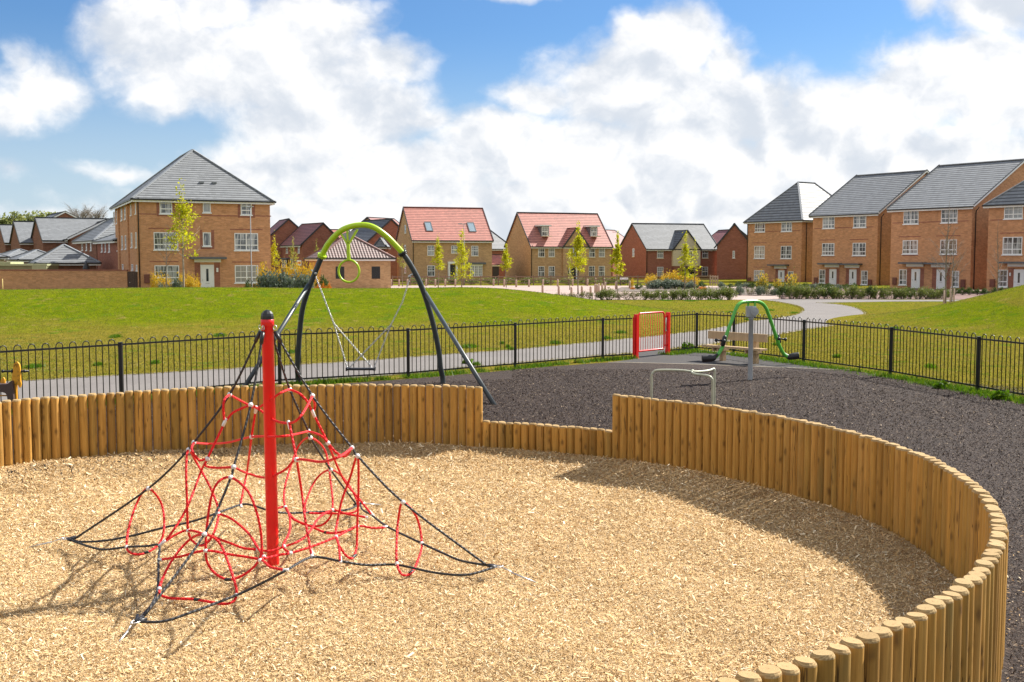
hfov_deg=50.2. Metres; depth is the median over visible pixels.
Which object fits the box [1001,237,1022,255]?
window
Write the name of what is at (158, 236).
window
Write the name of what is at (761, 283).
shrub
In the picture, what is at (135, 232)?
window
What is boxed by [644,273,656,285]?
shrub
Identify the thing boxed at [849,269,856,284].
door
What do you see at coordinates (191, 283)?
shrub
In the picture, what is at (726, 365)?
pad edging
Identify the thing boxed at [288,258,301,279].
shrub
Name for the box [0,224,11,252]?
grey roof house
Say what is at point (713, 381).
agility bars
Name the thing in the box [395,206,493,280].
red roof house
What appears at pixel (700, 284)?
shrub
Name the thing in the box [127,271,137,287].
side gate
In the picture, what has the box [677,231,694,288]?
young maple
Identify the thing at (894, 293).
shrub
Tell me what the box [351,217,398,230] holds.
red roof house
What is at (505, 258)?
young maple
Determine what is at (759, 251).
window
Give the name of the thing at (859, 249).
window
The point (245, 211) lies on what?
window
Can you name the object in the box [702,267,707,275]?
window
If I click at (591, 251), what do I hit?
window
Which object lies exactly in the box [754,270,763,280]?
window
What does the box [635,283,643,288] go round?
shrub
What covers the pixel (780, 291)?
shrub
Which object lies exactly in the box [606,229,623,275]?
maroon roof house
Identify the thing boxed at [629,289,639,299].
shrub
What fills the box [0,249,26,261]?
garage
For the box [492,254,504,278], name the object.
red roof garage
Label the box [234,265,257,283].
window
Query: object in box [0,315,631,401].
bow top fence
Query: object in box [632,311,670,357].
red gate
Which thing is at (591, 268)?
window
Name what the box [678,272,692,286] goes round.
shrub
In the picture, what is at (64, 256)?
garage
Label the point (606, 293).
shrub
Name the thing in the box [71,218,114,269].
grey roof house
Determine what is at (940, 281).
door
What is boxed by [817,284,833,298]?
shrub
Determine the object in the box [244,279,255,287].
shrub
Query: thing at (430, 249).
window
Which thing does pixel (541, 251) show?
window
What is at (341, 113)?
sky
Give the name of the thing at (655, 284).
shrub
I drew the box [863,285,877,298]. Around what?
shrub
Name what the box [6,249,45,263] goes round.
garage
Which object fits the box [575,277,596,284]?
shrub
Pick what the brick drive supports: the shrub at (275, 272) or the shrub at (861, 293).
the shrub at (861, 293)
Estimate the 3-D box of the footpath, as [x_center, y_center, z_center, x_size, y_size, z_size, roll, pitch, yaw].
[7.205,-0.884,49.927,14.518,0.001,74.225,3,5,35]
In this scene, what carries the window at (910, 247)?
in the terrace house at (922, 209)
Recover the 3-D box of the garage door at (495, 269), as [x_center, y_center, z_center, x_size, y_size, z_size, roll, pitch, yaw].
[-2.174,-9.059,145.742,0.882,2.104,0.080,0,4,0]
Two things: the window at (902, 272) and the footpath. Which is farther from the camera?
the window at (902, 272)
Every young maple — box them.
[164,178,204,286]
[271,237,280,271]
[288,241,298,269]
[397,244,406,286]
[429,233,444,286]
[450,229,475,286]
[499,244,513,287]
[565,221,588,293]
[565,251,573,289]
[609,233,625,291]
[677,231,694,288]
[686,237,700,288]
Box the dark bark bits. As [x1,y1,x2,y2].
[0,450,231,502]
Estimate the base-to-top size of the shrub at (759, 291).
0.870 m
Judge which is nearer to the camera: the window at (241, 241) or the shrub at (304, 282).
the shrub at (304, 282)
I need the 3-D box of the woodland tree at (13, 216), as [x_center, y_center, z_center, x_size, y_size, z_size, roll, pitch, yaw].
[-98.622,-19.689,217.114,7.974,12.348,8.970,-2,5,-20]
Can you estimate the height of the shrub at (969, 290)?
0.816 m
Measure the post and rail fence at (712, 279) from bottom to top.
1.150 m
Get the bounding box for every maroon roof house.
[270,218,297,272]
[280,222,338,275]
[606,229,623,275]
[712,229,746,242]
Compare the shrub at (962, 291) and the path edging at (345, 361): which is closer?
the path edging at (345, 361)
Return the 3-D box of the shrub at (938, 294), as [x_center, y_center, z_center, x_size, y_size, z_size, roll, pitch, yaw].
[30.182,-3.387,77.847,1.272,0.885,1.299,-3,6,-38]
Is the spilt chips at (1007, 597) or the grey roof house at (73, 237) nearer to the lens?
the spilt chips at (1007, 597)
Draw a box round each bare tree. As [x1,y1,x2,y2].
[64,202,95,217]
[82,203,107,217]
[157,238,177,286]
[927,201,962,302]
[939,240,969,301]
[987,233,1006,290]
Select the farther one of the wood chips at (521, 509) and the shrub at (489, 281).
the shrub at (489, 281)
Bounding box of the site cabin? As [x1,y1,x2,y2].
[0,262,58,268]
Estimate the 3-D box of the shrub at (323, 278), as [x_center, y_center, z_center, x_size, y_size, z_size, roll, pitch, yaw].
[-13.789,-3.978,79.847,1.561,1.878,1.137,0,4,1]
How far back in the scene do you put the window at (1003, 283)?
94.93 m
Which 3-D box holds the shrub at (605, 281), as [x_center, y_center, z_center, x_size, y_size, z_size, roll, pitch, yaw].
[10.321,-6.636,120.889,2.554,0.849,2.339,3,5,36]
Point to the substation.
(373, 262)
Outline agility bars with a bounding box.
[650,368,715,404]
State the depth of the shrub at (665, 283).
102.25 m
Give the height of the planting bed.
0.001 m
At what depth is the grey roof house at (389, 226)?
151.48 m
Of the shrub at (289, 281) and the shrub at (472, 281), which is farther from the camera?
the shrub at (472, 281)
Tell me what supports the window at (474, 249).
in the red roof house at (419, 229)
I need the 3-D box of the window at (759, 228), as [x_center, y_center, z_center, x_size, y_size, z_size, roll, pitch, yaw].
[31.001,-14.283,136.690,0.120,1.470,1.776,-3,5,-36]
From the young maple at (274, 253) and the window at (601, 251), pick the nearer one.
the young maple at (274, 253)
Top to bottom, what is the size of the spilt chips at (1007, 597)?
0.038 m
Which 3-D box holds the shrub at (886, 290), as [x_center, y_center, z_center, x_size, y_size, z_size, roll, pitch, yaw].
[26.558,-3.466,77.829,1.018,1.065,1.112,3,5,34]
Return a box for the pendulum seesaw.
[702,300,799,379]
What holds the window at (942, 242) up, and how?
in the terrace house at (922, 209)
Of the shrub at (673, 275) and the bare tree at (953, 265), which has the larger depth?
the shrub at (673, 275)
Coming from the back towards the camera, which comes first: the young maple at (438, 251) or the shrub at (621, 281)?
the shrub at (621, 281)
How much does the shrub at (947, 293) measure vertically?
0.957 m
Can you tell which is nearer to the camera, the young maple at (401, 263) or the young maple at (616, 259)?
the young maple at (616, 259)
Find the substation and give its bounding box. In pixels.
[304,236,395,287]
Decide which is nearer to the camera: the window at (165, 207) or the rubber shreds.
the rubber shreds
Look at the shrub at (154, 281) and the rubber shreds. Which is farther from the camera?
the shrub at (154, 281)
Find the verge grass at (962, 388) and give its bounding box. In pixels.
[11,347,1023,410]
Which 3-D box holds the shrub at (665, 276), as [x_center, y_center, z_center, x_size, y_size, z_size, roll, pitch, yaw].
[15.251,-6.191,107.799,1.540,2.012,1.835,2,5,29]
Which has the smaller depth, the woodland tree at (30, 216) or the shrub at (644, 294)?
the shrub at (644, 294)
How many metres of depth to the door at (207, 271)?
87.03 m
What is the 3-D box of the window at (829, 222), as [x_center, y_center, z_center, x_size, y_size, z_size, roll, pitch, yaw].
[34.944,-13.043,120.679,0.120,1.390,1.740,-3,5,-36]
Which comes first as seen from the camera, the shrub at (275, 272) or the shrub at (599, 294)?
the shrub at (599, 294)
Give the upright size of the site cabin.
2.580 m
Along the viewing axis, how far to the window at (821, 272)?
121.69 m
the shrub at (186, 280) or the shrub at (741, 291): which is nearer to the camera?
the shrub at (186, 280)
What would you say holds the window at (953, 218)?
in the terrace house at (922, 209)
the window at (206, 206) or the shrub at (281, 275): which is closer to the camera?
the shrub at (281, 275)
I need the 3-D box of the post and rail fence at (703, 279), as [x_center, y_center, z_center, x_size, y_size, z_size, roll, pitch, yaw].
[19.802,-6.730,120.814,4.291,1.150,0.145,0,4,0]
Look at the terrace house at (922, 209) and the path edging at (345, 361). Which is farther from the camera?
the terrace house at (922, 209)
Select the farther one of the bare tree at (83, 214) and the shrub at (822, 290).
the bare tree at (83, 214)
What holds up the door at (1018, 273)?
in the terrace house at (1006, 217)
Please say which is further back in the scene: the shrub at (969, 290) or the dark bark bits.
the shrub at (969, 290)
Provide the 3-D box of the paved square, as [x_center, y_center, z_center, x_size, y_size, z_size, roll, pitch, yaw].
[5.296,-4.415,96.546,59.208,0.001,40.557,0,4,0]
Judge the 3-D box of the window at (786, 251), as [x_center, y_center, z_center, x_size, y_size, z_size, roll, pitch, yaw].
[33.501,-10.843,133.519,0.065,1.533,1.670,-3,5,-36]
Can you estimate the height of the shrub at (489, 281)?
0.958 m
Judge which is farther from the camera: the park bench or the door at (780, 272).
the door at (780, 272)
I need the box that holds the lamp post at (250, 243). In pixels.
[241,206,252,287]
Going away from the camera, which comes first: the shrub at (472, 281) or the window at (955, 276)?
the window at (955, 276)
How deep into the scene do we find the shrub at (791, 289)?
77.67 m
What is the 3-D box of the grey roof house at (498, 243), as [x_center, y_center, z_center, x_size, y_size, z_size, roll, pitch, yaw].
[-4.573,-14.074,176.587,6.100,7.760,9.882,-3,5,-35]
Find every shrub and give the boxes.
[150,270,164,287]
[161,274,171,286]
[168,278,182,286]
[177,272,189,286]
[187,274,200,286]
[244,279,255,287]
[255,267,279,287]
[256,261,272,286]
[269,265,279,280]
[269,268,294,287]
[277,260,293,279]
[277,269,305,287]
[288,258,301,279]
[295,261,312,285]
[295,272,314,287]
[306,264,318,287]
[314,274,328,286]
[442,277,460,282]
[462,277,479,284]
[481,277,501,282]
[499,277,517,282]
[520,277,537,284]
[537,277,555,283]
[559,278,576,283]
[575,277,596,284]
[578,290,590,297]
[587,291,597,299]
[596,289,609,299]
[597,277,613,283]
[600,286,617,299]
[613,278,630,284]
[614,290,624,299]
[618,289,632,299]
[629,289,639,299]
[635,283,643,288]
[637,289,649,299]
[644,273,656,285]
[645,278,661,288]
[647,289,659,299]
[656,289,667,299]
[659,269,672,280]
[659,278,674,288]
[662,288,678,299]
[667,279,687,288]
[671,269,683,286]
[673,288,688,299]
[676,279,695,288]
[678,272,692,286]
[680,288,696,299]
[688,274,700,284]
[692,287,707,299]
[695,281,706,287]
[702,286,718,299]
[712,285,727,299]
[723,286,739,299]
[735,285,744,294]
[740,282,749,287]
[746,288,754,294]
[748,282,756,288]
[754,269,768,289]
[754,285,764,294]
[763,288,773,295]
[770,287,778,295]
[773,278,781,288]
[776,285,787,298]
[783,267,798,295]
[784,282,799,298]
[792,283,806,298]
[801,283,816,298]
[808,284,826,298]
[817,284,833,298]
[826,284,844,298]
[831,287,851,298]
[843,284,857,298]
[852,285,869,298]
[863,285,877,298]
[868,286,883,298]
[877,285,891,298]
[884,286,901,298]
[895,285,911,298]
[901,287,917,298]
[910,286,927,298]
[917,286,937,298]
[927,288,942,298]
[936,286,951,298]
[957,287,967,294]
[966,287,973,294]
[973,287,982,294]
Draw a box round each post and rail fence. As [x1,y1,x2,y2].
[392,275,661,285]
[678,275,709,283]
[710,275,717,284]
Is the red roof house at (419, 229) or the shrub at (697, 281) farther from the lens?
the red roof house at (419, 229)
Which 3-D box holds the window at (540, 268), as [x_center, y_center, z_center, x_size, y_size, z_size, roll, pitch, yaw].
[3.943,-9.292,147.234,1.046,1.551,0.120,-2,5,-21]
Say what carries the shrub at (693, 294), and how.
on the grass ground at (343, 306)
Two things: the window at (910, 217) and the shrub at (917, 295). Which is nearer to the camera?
the shrub at (917, 295)
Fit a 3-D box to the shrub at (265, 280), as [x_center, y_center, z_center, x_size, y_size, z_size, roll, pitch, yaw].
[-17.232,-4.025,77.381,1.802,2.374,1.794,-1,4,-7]
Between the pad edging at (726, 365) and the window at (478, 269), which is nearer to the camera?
the pad edging at (726, 365)
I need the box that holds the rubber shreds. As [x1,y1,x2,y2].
[12,368,1023,681]
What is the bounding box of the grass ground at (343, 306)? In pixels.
[0,277,1023,409]
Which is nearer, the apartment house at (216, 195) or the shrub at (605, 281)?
the apartment house at (216, 195)
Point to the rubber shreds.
(858, 414)
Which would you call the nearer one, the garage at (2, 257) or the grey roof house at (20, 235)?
the garage at (2, 257)
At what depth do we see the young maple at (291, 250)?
117.57 m
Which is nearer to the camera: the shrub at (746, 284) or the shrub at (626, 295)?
the shrub at (626, 295)
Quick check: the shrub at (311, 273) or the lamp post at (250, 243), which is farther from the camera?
the lamp post at (250, 243)
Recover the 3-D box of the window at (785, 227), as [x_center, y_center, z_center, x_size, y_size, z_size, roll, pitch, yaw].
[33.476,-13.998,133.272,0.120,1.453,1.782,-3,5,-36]
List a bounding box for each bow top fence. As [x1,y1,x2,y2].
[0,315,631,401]
[670,310,1023,395]
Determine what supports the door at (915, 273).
in the terrace house at (922, 209)
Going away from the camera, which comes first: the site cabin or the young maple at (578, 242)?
the young maple at (578, 242)
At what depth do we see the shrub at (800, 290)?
77.51 m
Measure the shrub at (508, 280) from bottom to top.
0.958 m
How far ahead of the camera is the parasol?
89.62 m
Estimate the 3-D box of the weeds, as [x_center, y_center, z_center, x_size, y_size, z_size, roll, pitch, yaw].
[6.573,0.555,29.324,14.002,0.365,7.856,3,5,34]
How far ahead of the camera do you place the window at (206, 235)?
86.85 m
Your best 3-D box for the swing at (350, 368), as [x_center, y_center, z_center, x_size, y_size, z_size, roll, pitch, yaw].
[-3.340,-0.389,24.377,2.115,2.102,0.276,0,4,0]
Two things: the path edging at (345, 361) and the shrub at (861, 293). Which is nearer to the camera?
the path edging at (345, 361)
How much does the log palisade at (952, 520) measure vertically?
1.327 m
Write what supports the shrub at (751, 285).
on the planting bed
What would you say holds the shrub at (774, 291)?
on the planting bed
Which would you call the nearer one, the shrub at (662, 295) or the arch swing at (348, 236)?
the arch swing at (348, 236)
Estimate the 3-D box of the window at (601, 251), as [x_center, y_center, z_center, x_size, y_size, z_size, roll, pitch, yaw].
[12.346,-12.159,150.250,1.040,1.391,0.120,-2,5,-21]
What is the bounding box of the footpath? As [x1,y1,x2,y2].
[0,299,958,401]
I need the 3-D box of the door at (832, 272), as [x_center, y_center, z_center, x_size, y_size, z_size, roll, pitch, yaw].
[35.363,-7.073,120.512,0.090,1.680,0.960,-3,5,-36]
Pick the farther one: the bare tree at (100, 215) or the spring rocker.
the bare tree at (100, 215)
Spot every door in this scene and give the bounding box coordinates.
[200,265,213,286]
[450,265,454,277]
[492,266,498,278]
[778,270,784,281]
[829,269,836,284]
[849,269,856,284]
[911,269,919,287]
[936,269,944,288]
[1013,269,1023,286]
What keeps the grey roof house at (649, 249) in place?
on the grass ground at (343, 306)
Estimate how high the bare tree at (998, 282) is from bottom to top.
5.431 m
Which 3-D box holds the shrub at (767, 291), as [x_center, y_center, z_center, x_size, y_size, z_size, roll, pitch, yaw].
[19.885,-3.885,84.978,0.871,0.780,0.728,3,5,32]
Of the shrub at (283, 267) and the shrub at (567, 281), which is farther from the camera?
the shrub at (567, 281)
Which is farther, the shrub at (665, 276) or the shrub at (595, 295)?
the shrub at (665, 276)
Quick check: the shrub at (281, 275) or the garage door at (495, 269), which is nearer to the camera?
the shrub at (281, 275)
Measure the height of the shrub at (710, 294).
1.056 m
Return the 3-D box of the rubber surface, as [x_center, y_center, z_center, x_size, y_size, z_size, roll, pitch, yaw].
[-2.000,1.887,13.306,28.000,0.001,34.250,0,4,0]
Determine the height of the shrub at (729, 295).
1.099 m
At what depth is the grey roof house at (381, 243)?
142.52 m
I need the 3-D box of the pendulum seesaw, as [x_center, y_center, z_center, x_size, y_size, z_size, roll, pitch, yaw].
[5.724,0.033,25.873,3.104,2.021,0.460,-3,5,-34]
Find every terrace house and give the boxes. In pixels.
[743,181,830,281]
[808,169,928,285]
[886,159,1023,289]
[982,181,1023,290]
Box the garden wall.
[0,269,128,289]
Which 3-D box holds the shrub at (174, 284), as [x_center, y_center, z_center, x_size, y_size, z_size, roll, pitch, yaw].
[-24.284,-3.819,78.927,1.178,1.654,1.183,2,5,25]
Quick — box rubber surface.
[12,362,1023,681]
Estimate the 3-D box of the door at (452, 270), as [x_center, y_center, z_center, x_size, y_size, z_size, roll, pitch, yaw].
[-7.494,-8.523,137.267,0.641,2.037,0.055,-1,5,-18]
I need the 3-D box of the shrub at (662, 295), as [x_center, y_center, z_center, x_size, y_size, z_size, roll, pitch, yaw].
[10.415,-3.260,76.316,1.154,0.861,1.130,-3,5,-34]
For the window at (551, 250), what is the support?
in the red roof house at (538, 243)
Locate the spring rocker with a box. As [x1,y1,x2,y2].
[0,362,28,408]
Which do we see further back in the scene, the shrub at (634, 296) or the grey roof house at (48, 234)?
the grey roof house at (48, 234)
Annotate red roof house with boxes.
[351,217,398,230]
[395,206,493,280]
[504,212,613,278]
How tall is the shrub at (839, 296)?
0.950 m
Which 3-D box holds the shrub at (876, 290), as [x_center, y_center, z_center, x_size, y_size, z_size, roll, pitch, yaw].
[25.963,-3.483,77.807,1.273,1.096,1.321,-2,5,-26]
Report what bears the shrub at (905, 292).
on the brick drive
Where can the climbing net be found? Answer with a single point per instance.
(266, 334)
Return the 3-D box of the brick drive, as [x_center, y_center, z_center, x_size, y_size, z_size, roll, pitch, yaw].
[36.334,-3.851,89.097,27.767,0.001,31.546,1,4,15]
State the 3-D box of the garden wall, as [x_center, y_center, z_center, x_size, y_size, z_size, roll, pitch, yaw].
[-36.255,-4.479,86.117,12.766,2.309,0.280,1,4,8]
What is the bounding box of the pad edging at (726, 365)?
[617,362,841,369]
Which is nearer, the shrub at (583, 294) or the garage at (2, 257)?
the shrub at (583, 294)
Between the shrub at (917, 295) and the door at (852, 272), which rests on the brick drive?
the shrub at (917, 295)
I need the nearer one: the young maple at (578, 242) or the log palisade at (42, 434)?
the log palisade at (42, 434)
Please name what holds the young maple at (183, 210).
on the grass ground at (343, 306)
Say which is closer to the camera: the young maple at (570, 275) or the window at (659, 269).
the young maple at (570, 275)
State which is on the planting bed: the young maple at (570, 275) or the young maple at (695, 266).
the young maple at (695, 266)
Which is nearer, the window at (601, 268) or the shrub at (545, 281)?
the shrub at (545, 281)
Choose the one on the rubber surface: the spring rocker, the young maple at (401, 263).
the spring rocker
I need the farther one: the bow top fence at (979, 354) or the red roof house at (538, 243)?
the red roof house at (538, 243)
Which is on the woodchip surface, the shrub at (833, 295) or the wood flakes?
the wood flakes
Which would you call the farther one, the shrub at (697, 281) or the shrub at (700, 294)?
the shrub at (697, 281)
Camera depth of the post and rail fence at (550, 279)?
116.68 m
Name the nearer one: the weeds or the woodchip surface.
the woodchip surface
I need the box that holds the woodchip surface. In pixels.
[0,442,956,681]
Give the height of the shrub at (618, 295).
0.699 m
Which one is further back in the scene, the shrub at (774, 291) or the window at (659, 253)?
the window at (659, 253)
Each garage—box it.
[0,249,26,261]
[0,254,9,261]
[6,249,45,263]
[27,244,101,269]
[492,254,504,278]
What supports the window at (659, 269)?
in the grey roof house at (649, 249)
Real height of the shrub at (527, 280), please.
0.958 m
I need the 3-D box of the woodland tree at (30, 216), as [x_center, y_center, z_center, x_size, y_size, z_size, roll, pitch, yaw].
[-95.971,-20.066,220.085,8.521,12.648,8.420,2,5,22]
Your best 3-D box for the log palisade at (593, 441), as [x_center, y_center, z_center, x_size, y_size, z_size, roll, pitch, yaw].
[0.519,1.635,16.280,2.122,0.800,0.209,2,5,27]
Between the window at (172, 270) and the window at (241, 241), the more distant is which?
the window at (241, 241)
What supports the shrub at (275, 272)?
on the grass ground at (343, 306)
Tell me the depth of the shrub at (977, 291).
85.77 m
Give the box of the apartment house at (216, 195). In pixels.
[109,149,275,287]
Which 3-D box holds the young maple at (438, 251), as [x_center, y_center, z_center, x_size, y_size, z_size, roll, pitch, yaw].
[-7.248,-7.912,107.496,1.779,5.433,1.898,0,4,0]
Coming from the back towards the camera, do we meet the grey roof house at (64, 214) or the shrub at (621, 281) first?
the grey roof house at (64, 214)
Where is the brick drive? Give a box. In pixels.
[779,289,990,298]
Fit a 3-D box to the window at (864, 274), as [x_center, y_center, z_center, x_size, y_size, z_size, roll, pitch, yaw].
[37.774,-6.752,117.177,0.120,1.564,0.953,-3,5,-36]
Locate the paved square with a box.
[391,285,847,299]
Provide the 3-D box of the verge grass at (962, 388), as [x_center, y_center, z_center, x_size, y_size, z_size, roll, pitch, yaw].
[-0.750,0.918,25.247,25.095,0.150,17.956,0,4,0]
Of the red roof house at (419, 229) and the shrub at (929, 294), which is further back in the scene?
the red roof house at (419, 229)
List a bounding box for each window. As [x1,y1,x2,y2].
[135,232,136,248]
[153,232,178,250]
[154,265,178,283]
[159,202,172,214]
[202,203,211,213]
[202,232,211,246]
[234,233,258,250]
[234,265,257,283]
[240,204,252,215]
[427,246,433,255]
[427,265,434,275]
[451,246,457,253]
[470,266,481,275]
[471,246,478,256]
[538,248,544,257]
[538,266,543,277]
[548,248,554,257]
[548,266,554,277]
[589,249,595,257]
[589,266,594,275]
[598,249,604,257]
[599,266,604,275]
[657,251,663,258]
[657,267,662,275]
[702,251,708,258]
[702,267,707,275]
[753,246,764,258]
[754,223,764,232]
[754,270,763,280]
[781,222,791,231]
[781,246,791,258]
[819,270,825,283]
[821,243,834,255]
[822,217,834,228]
[852,243,865,255]
[853,216,866,227]
[860,271,867,284]
[898,269,906,285]
[901,240,917,254]
[902,211,918,224]
[939,240,956,254]
[940,210,957,223]
[951,271,958,287]
[998,270,1007,287]
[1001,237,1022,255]
[1003,207,1022,219]
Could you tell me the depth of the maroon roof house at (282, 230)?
167.29 m
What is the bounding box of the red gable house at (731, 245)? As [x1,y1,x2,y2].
[714,223,746,278]
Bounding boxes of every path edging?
[6,302,802,381]
[68,303,860,399]
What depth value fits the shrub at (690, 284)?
102.42 m
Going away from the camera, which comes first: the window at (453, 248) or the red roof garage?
the window at (453, 248)
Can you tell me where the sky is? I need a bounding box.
[0,0,1023,240]
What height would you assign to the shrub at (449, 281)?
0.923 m
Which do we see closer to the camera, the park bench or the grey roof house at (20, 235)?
the park bench
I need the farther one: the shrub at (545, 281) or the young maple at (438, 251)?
the shrub at (545, 281)
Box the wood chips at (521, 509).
[0,440,954,681]
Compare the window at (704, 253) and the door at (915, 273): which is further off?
the window at (704, 253)
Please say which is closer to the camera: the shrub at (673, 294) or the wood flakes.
the wood flakes
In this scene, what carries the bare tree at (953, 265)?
on the grass ground at (343, 306)
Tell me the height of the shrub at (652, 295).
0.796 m
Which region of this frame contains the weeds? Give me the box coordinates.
[462,341,1012,399]
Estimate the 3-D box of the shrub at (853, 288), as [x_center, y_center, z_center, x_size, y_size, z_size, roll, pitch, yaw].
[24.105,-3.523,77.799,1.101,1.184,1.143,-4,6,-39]
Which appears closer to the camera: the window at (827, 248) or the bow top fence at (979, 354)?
the bow top fence at (979, 354)
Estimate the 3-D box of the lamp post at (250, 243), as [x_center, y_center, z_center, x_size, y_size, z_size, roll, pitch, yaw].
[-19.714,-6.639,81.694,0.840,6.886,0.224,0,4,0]
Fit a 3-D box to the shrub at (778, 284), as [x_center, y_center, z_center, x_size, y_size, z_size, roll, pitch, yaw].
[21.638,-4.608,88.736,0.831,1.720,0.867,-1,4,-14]
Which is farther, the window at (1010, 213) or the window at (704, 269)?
the window at (704, 269)
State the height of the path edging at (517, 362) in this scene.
0.030 m
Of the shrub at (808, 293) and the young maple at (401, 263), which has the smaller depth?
the shrub at (808, 293)
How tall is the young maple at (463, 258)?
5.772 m
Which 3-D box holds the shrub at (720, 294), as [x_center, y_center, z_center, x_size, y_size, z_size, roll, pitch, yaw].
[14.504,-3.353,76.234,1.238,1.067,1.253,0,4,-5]
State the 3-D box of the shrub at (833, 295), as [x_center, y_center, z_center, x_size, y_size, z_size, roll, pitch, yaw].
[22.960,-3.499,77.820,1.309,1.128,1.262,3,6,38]
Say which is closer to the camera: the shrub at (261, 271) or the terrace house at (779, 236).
the shrub at (261, 271)
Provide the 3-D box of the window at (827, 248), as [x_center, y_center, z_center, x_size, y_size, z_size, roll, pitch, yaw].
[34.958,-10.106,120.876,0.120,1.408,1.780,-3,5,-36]
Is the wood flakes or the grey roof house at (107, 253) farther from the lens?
the grey roof house at (107, 253)
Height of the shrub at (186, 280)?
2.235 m
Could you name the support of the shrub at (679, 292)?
on the grass ground at (343, 306)
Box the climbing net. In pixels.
[29,310,535,642]
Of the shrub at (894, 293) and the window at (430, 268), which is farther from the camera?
the window at (430, 268)
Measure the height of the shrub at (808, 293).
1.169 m
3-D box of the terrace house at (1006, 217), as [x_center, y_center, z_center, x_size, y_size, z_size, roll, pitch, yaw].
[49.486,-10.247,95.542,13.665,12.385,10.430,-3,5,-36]
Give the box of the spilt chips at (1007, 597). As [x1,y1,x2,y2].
[232,438,1023,678]
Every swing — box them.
[240,222,496,404]
[315,276,409,370]
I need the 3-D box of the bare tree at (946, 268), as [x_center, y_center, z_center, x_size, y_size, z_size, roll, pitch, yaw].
[23.768,-4.621,59.869,2.267,6.069,1.896,-3,5,-32]
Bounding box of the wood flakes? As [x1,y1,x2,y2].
[0,439,952,681]
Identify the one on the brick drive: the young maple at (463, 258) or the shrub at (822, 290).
the shrub at (822, 290)
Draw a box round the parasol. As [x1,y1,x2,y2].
[83,261,89,268]
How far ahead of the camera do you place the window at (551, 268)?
147.79 m
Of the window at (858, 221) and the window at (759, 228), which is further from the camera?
the window at (759, 228)
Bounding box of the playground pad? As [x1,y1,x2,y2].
[615,349,826,368]
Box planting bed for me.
[614,287,770,294]
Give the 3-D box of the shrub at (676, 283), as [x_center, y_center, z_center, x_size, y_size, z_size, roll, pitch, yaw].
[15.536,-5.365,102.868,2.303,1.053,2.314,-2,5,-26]
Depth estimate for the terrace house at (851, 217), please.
119.20 m
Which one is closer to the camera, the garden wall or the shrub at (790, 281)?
the shrub at (790, 281)
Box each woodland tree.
[0,211,31,223]
[17,210,47,220]
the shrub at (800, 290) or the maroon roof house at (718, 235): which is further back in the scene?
the maroon roof house at (718, 235)
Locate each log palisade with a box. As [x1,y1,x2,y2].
[0,383,482,467]
[482,420,611,457]
[612,394,1008,681]
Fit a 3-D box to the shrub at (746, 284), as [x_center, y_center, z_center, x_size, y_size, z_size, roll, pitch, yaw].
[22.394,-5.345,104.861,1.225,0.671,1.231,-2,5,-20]
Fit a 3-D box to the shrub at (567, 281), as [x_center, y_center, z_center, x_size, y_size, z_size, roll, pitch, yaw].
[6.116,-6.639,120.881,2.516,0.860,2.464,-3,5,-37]
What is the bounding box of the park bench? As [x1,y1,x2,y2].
[702,331,767,363]
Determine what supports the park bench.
on the playground pad
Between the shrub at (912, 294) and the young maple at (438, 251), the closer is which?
the shrub at (912, 294)
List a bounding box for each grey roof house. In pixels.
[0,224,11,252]
[9,221,33,250]
[30,217,108,251]
[46,211,78,217]
[63,219,106,249]
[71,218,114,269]
[91,233,117,269]
[353,218,398,278]
[373,237,391,252]
[491,230,505,275]
[619,223,716,278]
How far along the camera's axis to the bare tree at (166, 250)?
77.81 m
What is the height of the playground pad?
0.001 m
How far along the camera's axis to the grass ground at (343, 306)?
44.65 m
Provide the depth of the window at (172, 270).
85.79 m

